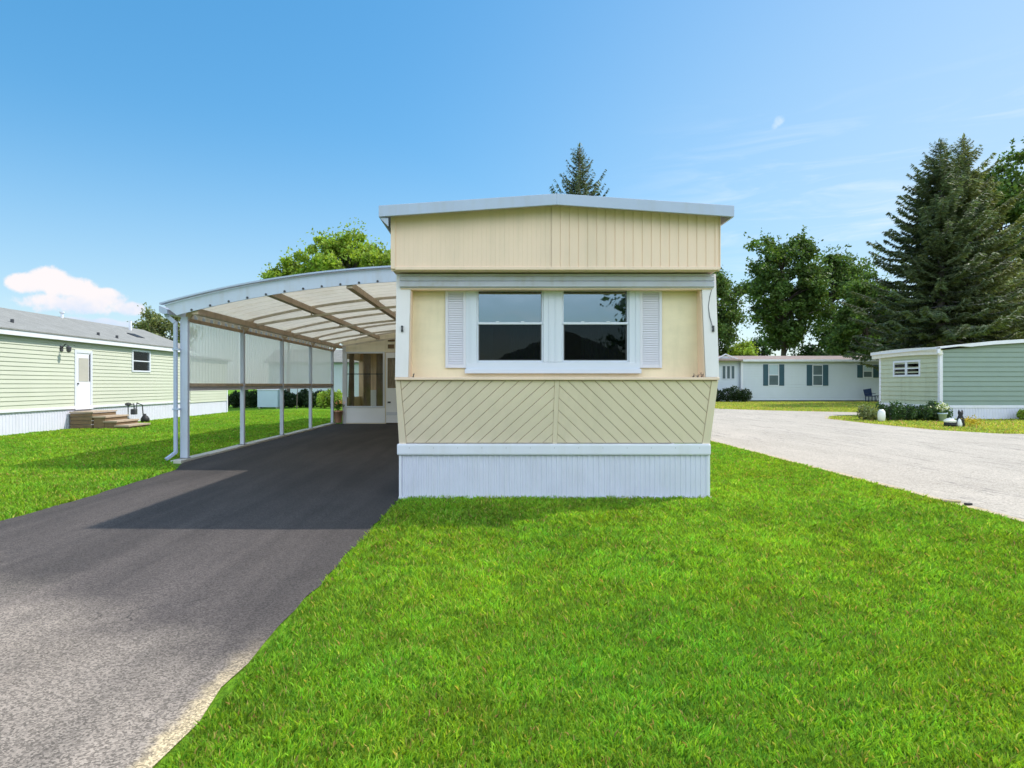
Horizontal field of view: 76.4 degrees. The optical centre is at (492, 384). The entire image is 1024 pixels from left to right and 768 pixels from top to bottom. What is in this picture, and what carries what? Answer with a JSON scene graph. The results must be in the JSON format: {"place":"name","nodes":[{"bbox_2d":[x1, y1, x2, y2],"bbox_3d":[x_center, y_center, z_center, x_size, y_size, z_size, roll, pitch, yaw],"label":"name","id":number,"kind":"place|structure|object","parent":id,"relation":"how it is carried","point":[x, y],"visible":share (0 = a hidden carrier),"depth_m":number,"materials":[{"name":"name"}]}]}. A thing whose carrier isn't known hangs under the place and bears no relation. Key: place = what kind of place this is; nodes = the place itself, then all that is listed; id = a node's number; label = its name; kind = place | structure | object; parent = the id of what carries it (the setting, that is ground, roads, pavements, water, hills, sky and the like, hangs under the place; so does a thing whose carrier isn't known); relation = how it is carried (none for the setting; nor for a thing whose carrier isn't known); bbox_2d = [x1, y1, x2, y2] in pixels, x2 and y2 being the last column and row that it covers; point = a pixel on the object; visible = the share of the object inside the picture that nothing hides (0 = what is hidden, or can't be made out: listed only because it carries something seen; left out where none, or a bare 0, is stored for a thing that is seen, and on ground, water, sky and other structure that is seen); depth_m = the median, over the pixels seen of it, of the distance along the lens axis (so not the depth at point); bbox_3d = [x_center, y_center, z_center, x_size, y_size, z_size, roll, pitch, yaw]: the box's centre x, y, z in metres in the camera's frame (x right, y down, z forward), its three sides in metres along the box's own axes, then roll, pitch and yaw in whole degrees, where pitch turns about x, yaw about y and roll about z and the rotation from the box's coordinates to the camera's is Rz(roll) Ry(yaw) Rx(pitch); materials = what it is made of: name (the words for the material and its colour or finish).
{"place":"outdoors","nodes":[
{"label":"outdoors","id":0,"kind":"place"},
{"bbox_2d":[0,409,336,520],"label":"lawn grass","id":1,"kind":"structure","parent":0,"point":[31,461],"depth_m":12.84,"materials":[{"name":"green plant"}]},
{"bbox_2d":[0,424,398,767],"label":"driveway","id":2,"kind":"structure","parent":0,"point":[141,621],"depth_m":4.43,"materials":[{"name":"grey asphalt"}]},
{"bbox_2d":[334,397,344,422],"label":"potted plant","id":3,"kind":"object","parent":2,"relation":"on","point":[338,413],"visible":0.99,"depth_m":22.21,"materials":[{"name":"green plant"}]},
{"bbox_2d":[284,350,358,400],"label":"white house","id":4,"kind":"structure","parent":0,"point":[337,369],"depth_m":44.99,"materials":[{"name":"plastic"}]},
{"bbox_2d":[371,390,375,405],"bbox_3d":[-4.320,0.749,23.615,0.400,1.098,0.430,0,0,0],"label":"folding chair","id":5,"kind":"object","parent":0,"point":[373,397],"visible":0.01,"depth_m":23.80,"materials":[{"name":"white plastic"}]},
{"bbox_2d":[0,0,1023,355],"label":"sky","id":6,"kind":"structure","parent":0,"point":[153,152],"materials":[{"name":"blue"}]},
{"bbox_2d":[1,389,1023,767],"bbox_3d":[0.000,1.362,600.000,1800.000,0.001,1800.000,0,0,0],"label":"ground","id":7,"kind":"structure","parent":0,"point":[227,687],"depth_m":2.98,"materials":[{"name":"green plant"}]},
{"bbox_2d":[69,410,150,428],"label":"wooden steps","id":8,"kind":"structure","parent":7,"relation":"on","point":[108,419],"depth_m":19.72,"materials":[{"name":"brown wood"}]},
{"bbox_2d":[0,307,227,435],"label":"neighbour home","id":9,"kind":"object","parent":7,"relation":"on","point":[55,371],"visible":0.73,"depth_m":20.44,"materials":[{"name":"green plastic"}]},
{"bbox_2d":[77,353,89,405],"bbox_3d":[-12.845,-0.116,20.420,0.070,1.728,0.700,0,0,0],"label":"door","id":10,"kind":"structure","parent":9,"relation":"in","point":[83,359],"depth_m":20.42,"materials":[{"name":"white metal"}]},
{"bbox_2d":[131,349,150,372],"bbox_3d":[-12.853,-0.850,23.775,0.055,0.800,1.250,0,0,0],"label":"window","id":11,"kind":"structure","parent":9,"relation":"in","point":[141,359],"depth_m":23.82,"materials":[{"name":"glass"}]},
{"bbox_2d":[125,403,143,418],"bbox_3d":[-12.500,0.987,22.761,0.200,0.734,1.122,0,0,0],"label":"gas meter","id":12,"kind":"object","parent":7,"relation":"on","point":[134,411],"visible":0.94,"depth_m":22.61,"materials":[{"name":"grey metal"}]},
{"bbox_2d":[140,414,149,421],"bbox_3d":[-12.320,1.195,23.050,0.300,0.310,0.300,0,0,0],"label":"rubbish bag","id":13,"kind":"object","parent":7,"relation":"on","point":[145,418],"visible":0.88,"depth_m":22.96,"materials":[{"name":"black plastic"}]},
{"bbox_2d":[127,302,194,342],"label":"garden tree","id":14,"kind":"object","parent":7,"relation":"on","point":[151,323],"visible":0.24,"depth_m":45.05,"materials":[{"name":"green plant"}]},
{"bbox_2d":[228,390,256,407],"bbox_3d":[-14.767,0.820,38.050,2.518,1.149,1.312,0,0,16],"label":"hedge","id":15,"kind":"object","parent":7,"relation":"on","point":[250,400],"visible":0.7,"depth_m":37.67,"materials":[{"name":"green plant"}]},
{"bbox_2d":[170,423,335,463],"bbox_3d":[-5.459,1.352,16.750,0.216,0.096,11.100,0,0,0],"label":"concrete edging","id":16,"kind":"object","parent":7,"relation":"on","point":[201,455],"visible":0.58,"depth_m":13.96,"materials":[{"name":"grey concrete"}]},
{"bbox_2d":[159,265,396,460],"bbox_3d":[-3.410,-0.378,16.900,4.781,3.415,11.300,0,0,0],"label":"carport","id":17,"kind":"object","parent":16,"relation":"on","point":[307,315],"visible":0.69,"depth_m":13.70,"materials":[{"name":"white metal"}]},
{"bbox_2d":[257,389,279,407],"bbox_3d":[-12.775,0.810,37.250,1.210,1.100,0.760,0,0,0],"label":"storage box","id":18,"kind":"object","parent":7,"relation":"on","point":[268,397],"visible":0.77,"depth_m":36.90,"materials":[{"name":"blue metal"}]},
{"bbox_2d":[257,250,305,391],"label":"garden tree","id":19,"kind":"object","parent":7,"relation":"on","point":[288,263],"visible":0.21,"depth_m":40.24,"materials":[{"name":"green plant"}]},
{"bbox_2d":[284,389,323,407],"bbox_3d":[-11.299,0.807,38.521,2.730,1.179,1.930,0,0,0],"label":"hedge","id":20,"kind":"object","parent":7,"relation":"on","point":[301,398],"visible":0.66,"depth_m":38.11,"materials":[{"name":"green plant"}]},
{"bbox_2d":[316,388,341,407],"bbox_3d":[-9.269,0.754,37.193,1.606,1.270,1.306,0,0,0],"label":"shrub","id":21,"kind":"object","parent":7,"relation":"on","point":[323,399],"visible":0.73,"depth_m":36.96,"materials":[{"name":"green plant"}]},
{"bbox_2d":[282,217,390,396],"bbox_3d":[-8.662,-4.284,39.942,8.402,11.275,8.680,0,0,0],"label":"garden tree","id":22,"kind":"object","parent":7,"relation":"on","point":[346,250],"visible":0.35,"depth_m":38.26,"materials":[{"name":"green plant"}]},
{"bbox_2d":[341,333,397,423],"bbox_3d":[-3.175,-0.350,24.430,4.130,3.400,4.140,0,0,0],"label":"enclosed porch","id":23,"kind":"object","parent":7,"relation":"on","point":[376,360],"visible":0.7,"depth_m":22.39,"materials":[{"name":"beige plastic"}]},
{"bbox_2d":[345,352,384,407],"bbox_3d":[-4.394,-0.164,22.412,1.361,1.929,0.075,0,0,0],"label":"window","id":24,"kind":"structure","parent":23,"relation":"in","point":[346,353],"depth_m":22.37,"materials":[{"name":"white plastic"}]},
{"bbox_2d":[388,339,394,347],"bbox_3d":[-3.481,-1.396,22.378,0.240,0.310,0.017,0,0,0],"label":"sign","id":25,"kind":"object","parent":23,"relation":"attached to","point":[390,345],"visible":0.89,"depth_m":22.37,"materials":[{"name":"brown wood"}]},
{"bbox_2d":[386,352,397,422],"bbox_3d":[-3.215,0.109,22.395,0.910,2.423,0.070,0,0,0],"label":"door","id":26,"kind":"structure","parent":23,"relation":"in","point":[391,401],"depth_m":22.39,"materials":[{"name":"white paint"}]},
{"bbox_2d":[379,194,733,498],"bbox_3d":[0.698,-0.361,16.570,3.875,3.442,18.980,0,0,0],"label":"mobile home","id":27,"kind":"object","parent":7,"relation":"on","point":[557,345],"visible":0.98,"depth_m":7.57,"materials":[{"name":"beige metal"}]},
{"bbox_2d":[477,291,542,361],"bbox_3d":[0.205,-0.685,7.630,0.779,0.847,0.080,0,0,0],"label":"window","id":28,"kind":"structure","parent":27,"relation":"in","point":[509,323],"depth_m":7.64,"materials":[{"name":"glass"}]},
{"bbox_2d":[562,291,628,361],"bbox_3d":[1.205,-0.685,7.630,0.784,0.847,0.080,0,0,0],"label":"window","id":29,"kind":"structure","parent":27,"relation":"in","point":[595,324],"depth_m":7.64,"materials":[{"name":"glass"}]},
{"bbox_2d":[548,142,608,196],"bbox_3d":[4.921,-6.772,39.706,8.881,16.247,9.316,0,0,-22],"label":"spruce tree","id":30,"kind":"object","parent":7,"relation":"on","point":[579,186],"visible":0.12,"depth_m":39.71,"materials":[{"name":"green plant"}]},
{"bbox_2d":[712,267,752,355],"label":"garden tree","id":31,"kind":"object","parent":7,"relation":"on","point":[728,314],"visible":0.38,"depth_m":60.20,"materials":[{"name":"green plant"}]},
{"bbox_2d":[716,386,751,401],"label":"shrub","id":32,"kind":"object","parent":7,"relation":"on","point":[743,395],"visible":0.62,"depth_m":50.41,"materials":[{"name":"green plant"}]},
{"bbox_2d":[725,338,760,355],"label":"garden tree","id":33,"kind":"object","parent":7,"relation":"on","point":[747,348],"visible":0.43,"depth_m":59.81,"materials":[{"name":"green plant"}]},
{"bbox_2d":[749,335,773,355],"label":"distant tree","id":34,"kind":"object","parent":7,"relation":"on","point":[763,351],"visible":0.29,"depth_m":92.05,"materials":[{"name":"green plant"}]},
{"bbox_2d":[731,225,839,355],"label":"maple tree","id":35,"kind":"object","parent":7,"relation":"on","point":[805,300],"visible":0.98,"depth_m":73.28,"materials":[{"name":"green plant"}]},
{"bbox_2d":[782,326,858,355],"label":"understorey tree","id":36,"kind":"object","parent":7,"relation":"on","point":[812,350],"visible":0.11,"depth_m":72.51,"materials":[{"name":"green plant"}]},
{"bbox_2d":[793,243,879,350],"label":"maple tree","id":37,"kind":"object","parent":7,"relation":"on","point":[843,265],"visible":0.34,"depth_m":78.13,"materials":[{"name":"green plant"}]},
{"bbox_2d":[813,262,907,355],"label":"maple tree","id":38,"kind":"object","parent":7,"relation":"on","point":[844,327],"visible":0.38,"depth_m":63.66,"materials":[{"name":"green plant"}]},
{"bbox_2d":[856,404,878,419],"bbox_3d":[14.316,1.058,24.693,0.663,0.640,1.174,0,0,0],"label":"flowering plant","id":39,"kind":"object","parent":7,"relation":"on","point":[867,412],"visible":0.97,"depth_m":24.56,"materials":[{"name":"green plant"}]},
{"bbox_2d":[715,401,1023,433],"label":"verge grass","id":40,"kind":"structure","parent":7,"relation":"on","point":[1000,423],"depth_m":26.54,"materials":[{"name":"green plant"}]},
{"bbox_2d":[863,388,875,401],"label":"garden chair","id":41,"kind":"object","parent":7,"relation":"on","point":[868,393],"visible":0.99,"depth_m":51.19,"materials":[{"name":"blue plastic"}]},
{"bbox_2d":[852,310,895,349],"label":"understorey tree","id":42,"kind":"object","parent":7,"relation":"on","point":[875,313],"depth_m":64.40,"materials":[{"name":"green plant"}]},
{"bbox_2d":[877,409,885,420],"bbox_3d":[14.184,1.130,23.700,0.260,0.440,0.253,0,0,0],"label":"garden ornament","id":43,"kind":"object","parent":7,"relation":"on","point":[881,415],"visible":0.98,"depth_m":23.61,"materials":[{"name":"white stone"}]},
{"bbox_2d":[875,400,906,419],"bbox_3d":[15.045,0.964,24.585,0.861,0.804,0.998,0,0,0],"label":"flower bed shrub","id":44,"kind":"object","parent":7,"relation":"on","point":[893,411],"visible":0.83,"depth_m":24.38,"materials":[{"name":"green plant"}]},
{"bbox_2d":[901,403,944,420],"bbox_3d":[16.140,1.034,24.571,1.458,0.679,1.169,0,0,9],"label":"flower bed shrub","id":45,"kind":"object","parent":7,"relation":"on","point":[919,412],"visible":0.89,"depth_m":24.34,"materials":[{"name":"green plant"}]},
{"bbox_2d":[837,138,1023,361],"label":"spruce tree","id":46,"kind":"object","parent":7,"relation":"on","point":[937,234],"visible":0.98,"depth_m":43.87,"materials":[{"name":"green plant"}]},
{"bbox_2d":[926,400,952,419],"bbox_3d":[16.839,0.965,24.635,0.688,0.822,1.292,0,0,0],"label":"flower bed shrub","id":47,"kind":"object","parent":7,"relation":"on","point":[931,403],"visible":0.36,"depth_m":24.44,"materials":[{"name":"green plant"}]},
{"bbox_2d":[857,133,1023,371],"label":"spruce tree","id":48,"kind":"object","parent":7,"relation":"on","point":[976,189],"visible":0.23,"depth_m":45.47,"materials":[{"name":"green plant"}]},
{"bbox_2d":[930,401,952,420],"bbox_3d":[16.541,0.982,23.899,0.677,0.735,0.564,0,0,0],"label":"flower pot","id":49,"kind":"object","parent":7,"relation":"on","point":[942,416],"visible":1,"depth_m":23.82,"materials":[{"name":"white ceramic"}]},
{"bbox_2d":[870,339,1023,418],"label":"green home","id":50,"kind":"object","parent":7,"relation":"on","point":[983,380],"visible":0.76,"depth_m":25.39,"materials":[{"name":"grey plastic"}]},
{"bbox_2d":[893,360,920,376],"bbox_3d":[17.459,-0.670,27.418,0.045,0.680,1.784,0,0,0],"label":"window","id":51,"kind":"structure","parent":50,"relation":"in","point":[905,369],"depth_m":27.38,"materials":[{"name":"white plastic"}]},
{"bbox_2d":[943,418,956,426],"bbox_3d":[14.710,1.220,20.900,0.360,0.260,0.360,0,0,0],"label":"planter","id":52,"kind":"object","parent":7,"relation":"on","point":[950,422],"visible":0.97,"depth_m":20.79,"materials":[{"name":"white stone"}]},
{"bbox_2d":[956,410,964,426],"bbox_3d":[15.019,1.080,20.871,0.313,0.540,0.232,0,0,-45],"label":"garden statue","id":53,"kind":"object","parent":7,"relation":"on","point":[960,422],"visible":0.95,"depth_m":20.82,"materials":[{"name":"black stone"}]},
{"bbox_2d":[961,414,987,426],"bbox_3d":[15.443,1.155,20.915,0.846,0.406,0.818,0,0,30],"label":"flowering plant","id":54,"kind":"object","parent":7,"relation":"on","point":[972,421],"visible":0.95,"depth_m":20.84,"materials":[{"name":"yellow plant"}]},
{"bbox_2d":[931,138,1023,281],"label":"maple tree","id":55,"kind":"object","parent":7,"relation":"on","point":[1011,186],"visible":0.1,"depth_m":73.40,"materials":[{"name":"green plant"}]},
{"bbox_2d":[1016,408,1023,419],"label":"flowering plant","id":56,"kind":"object","parent":7,"relation":"on","point":[1020,414],"visible":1,"depth_m":24.92,"materials":[{"name":"green plant"}]},
{"bbox_2d":[717,354,878,400],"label":"white house","id":57,"kind":"structure","parent":0,"point":[800,378],"depth_m":51.98,"materials":[{"name":"plastic"}]},
{"bbox_2d":[722,366,725,378],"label":"window","id":58,"kind":"structure","parent":57,"relation":"in","point":[723,367],"depth_m":52.24,"materials":[{"name":"grey glass"}]},
{"bbox_2d":[726,366,729,378],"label":"window","id":59,"kind":"structure","parent":57,"relation":"in","point":[727,367],"depth_m":52.24,"materials":[{"name":"grey glass"}]},
{"bbox_2d":[731,366,734,378],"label":"window","id":60,"kind":"structure","parent":57,"relation":"in","point":[732,367],"depth_m":52.24,"materials":[{"name":"grey glass"}]},
{"bbox_2d":[768,364,778,385],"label":"window","id":61,"kind":"structure","parent":57,"relation":"in","point":[773,369],"depth_m":51.96,"materials":[{"name":"glass"}]},
{"bbox_2d":[812,365,822,385],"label":"window","id":62,"kind":"structure","parent":57,"relation":"in","point":[817,370],"depth_m":51.97,"materials":[{"name":"glass"}]},
{"bbox_2d":[863,365,872,377],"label":"window","id":63,"kind":"structure","parent":57,"relation":"in","point":[867,372],"depth_m":51.96,"materials":[{"name":"white plastic"}]},
{"bbox_2d":[711,408,1023,518],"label":"road","id":64,"kind":"structure","parent":0,"point":[982,470],"depth_m":13.06,"materials":[{"name":"grey asphalt"}]},
{"bbox_2d":[711,440,1023,521],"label":"dirt edge","id":65,"kind":"object","parent":64,"relation":"on","point":[983,509],"visible":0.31,"depth_m":8.55,"materials":[{"name":"beige soil"}]},
{"bbox_2d":[825,416,932,429],"bbox_3d":[13.271,1.342,23.616,0.890,0.001,8.622,0,0,8],"label":"dirt edge","id":66,"kind":"object","parent":64,"relation":"on","point":[870,423],"visible":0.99,"depth_m":22.37,"materials":[{"name":"beige soil"}]},
{"bbox_2d":[942,499,960,502],"bbox_3d":[5.238,1.328,7.420,0.183,0.020,0.080,0,0,27],"label":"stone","id":67,"kind":"object","parent":64,"relation":"on","point":[949,500],"visible":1,"depth_m":7.39,"materials":[{"name":"beige stone"}]},
{"bbox_2d":[984,263,1023,336],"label":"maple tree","id":68,"kind":"object","parent":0,"point":[1018,278],"visible":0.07,"depth_m":58.94,"materials":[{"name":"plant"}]}
]}

